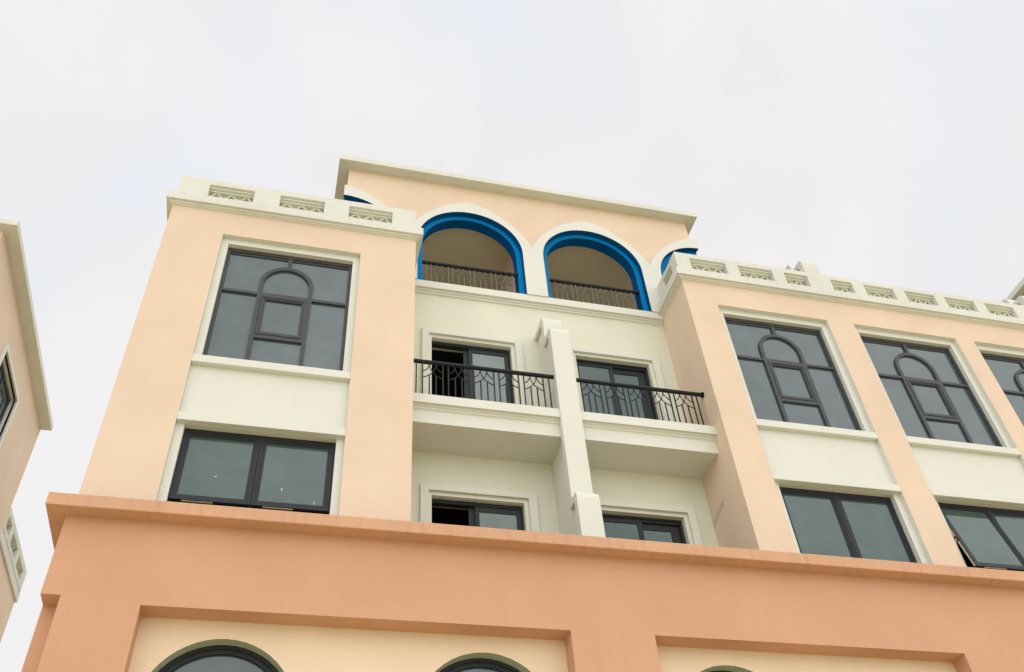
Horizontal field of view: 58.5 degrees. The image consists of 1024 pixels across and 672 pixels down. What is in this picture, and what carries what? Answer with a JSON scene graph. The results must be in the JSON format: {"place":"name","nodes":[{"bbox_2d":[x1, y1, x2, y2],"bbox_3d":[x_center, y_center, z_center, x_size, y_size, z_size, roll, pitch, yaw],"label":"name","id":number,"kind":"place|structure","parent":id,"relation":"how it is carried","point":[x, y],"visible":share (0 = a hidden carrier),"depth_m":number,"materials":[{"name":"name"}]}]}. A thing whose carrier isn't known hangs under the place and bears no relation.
{"place":"outdoors","nodes":[
{"label":"outdoors","id":0,"kind":"place"},
{"bbox_2d":[0,218,52,641],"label":"apartment building","id":1,"kind":"structure","parent":0,"point":[25,415],"depth_m":25.54,"materials":[{"name":"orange paint"}]},
{"bbox_2d":[0,342,19,447],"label":"window","id":2,"kind":"structure","parent":1,"relation":"in","point":[5,400],"depth_m":24.80,"materials":[{"name":"grey metal"}]},
{"bbox_2d":[0,0,1023,671],"label":"sky","id":3,"kind":"structure","parent":0,"point":[876,141],"materials":[{"name":"white"}]},
{"bbox_2d":[21,154,1023,671],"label":"apartment building","id":4,"kind":"structure","parent":0,"point":[377,416],"depth_m":16.48,"materials":[{"name":"orange paint"}]},
{"bbox_2d":[158,645,278,671],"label":"arched window","id":5,"kind":"structure","parent":4,"relation":"in","point":[215,658],"depth_m":12.49,"materials":[{"name":"grey glass"}]},
{"bbox_2d":[167,411,345,514],"bbox_3d":[-4.015,2.099,14.322,2.647,1.794,0.306,7,-46,-12],"label":"window","id":6,"kind":"structure","parent":4,"relation":"in","point":[212,467],"depth_m":14.46,"materials":[{"name":"grey glass"}]},
{"bbox_2d":[191,248,351,381],"bbox_3d":[-4.236,-0.473,16.853,2.647,3.228,0.282,7,-46,-12],"label":"window","id":7,"kind":"structure","parent":4,"relation":"in","point":[278,314],"depth_m":16.85,"materials":[{"name":"grey glass"}]},
{"bbox_2d":[421,327,527,404],"bbox_3d":[-0.785,0.980,18.391,2.136,2.634,0.294,7,-46,-12],"label":"sliding door","id":8,"kind":"structure","parent":4,"relation":"in","point":[483,355],"depth_m":18.97,"materials":[{"name":"black metal"}]},
{"bbox_2d":[439,658,519,671],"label":"arched window","id":9,"kind":"structure","parent":4,"relation":"in","point":[474,664],"depth_m":13.31,"materials":[{"name":"black metal"}]},
{"bbox_2d":[420,483,539,531],"bbox_3d":[-0.541,3.770,15.629,2.136,2.628,0.294,7,-46,-12],"label":"sliding door","id":10,"kind":"structure","parent":4,"relation":"in","point":[488,514],"depth_m":16.34,"materials":[{"name":"black metal"}]},
{"bbox_2d":[571,346,672,420],"bbox_3d":[2.231,1.367,19.048,2.118,2.634,0.294,7,-46,-12],"label":"sliding door","id":11,"kind":"structure","parent":4,"relation":"in","point":[593,370],"depth_m":19.53,"materials":[{"name":"black metal"}]},
{"bbox_2d":[600,499,702,544],"bbox_3d":[2.475,4.157,16.286,2.118,2.628,0.294,7,-46,-12],"label":"sliding door","id":12,"kind":"structure","parent":4,"relation":"in","point":[615,526],"depth_m":17.00,"materials":[{"name":"grey glass"}]},
{"bbox_2d":[724,317,877,441],"bbox_3d":[5.844,0.820,19.049,2.647,3.228,0.282,7,-46,-12],"label":"window","id":13,"kind":"structure","parent":4,"relation":"in","point":[793,382],"depth_m":19.07,"materials":[{"name":"grey glass"}]},
{"bbox_2d":[772,472,916,562],"bbox_3d":[6.066,3.392,16.519,2.647,1.794,0.306,7,-46,-12],"label":"window","id":14,"kind":"structure","parent":4,"relation":"in","point":[822,522],"depth_m":16.68,"materials":[{"name":"grey glass"}]},
{"bbox_2d":[860,336,1020,457],"bbox_3d":[9.061,1.232,19.750,2.647,3.228,0.282,7,-46,-12],"label":"window","id":15,"kind":"structure","parent":4,"relation":"in","point":[935,407],"depth_m":19.78,"materials":[{"name":"grey glass"}]},
{"bbox_2d":[930,488,1023,571],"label":"window","id":16,"kind":"structure","parent":4,"relation":"in","point":[993,538],"depth_m":17.31,"materials":[{"name":"grey glass"}]},
{"bbox_2d":[981,353,1023,425],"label":"window","id":17,"kind":"structure","parent":4,"relation":"in","point":[1008,372],"depth_m":21.03,"materials":[{"name":"grey glass"}]},
{"label":"ground","id":18,"kind":"structure","parent":0,"visible":0},
{"bbox_2d":[1006,277,1023,299],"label":"apartment building","id":19,"kind":"structure","parent":18,"relation":"on","point":[1016,292],"depth_m":26.62,"materials":[{"name":"white paint"}]}
]}

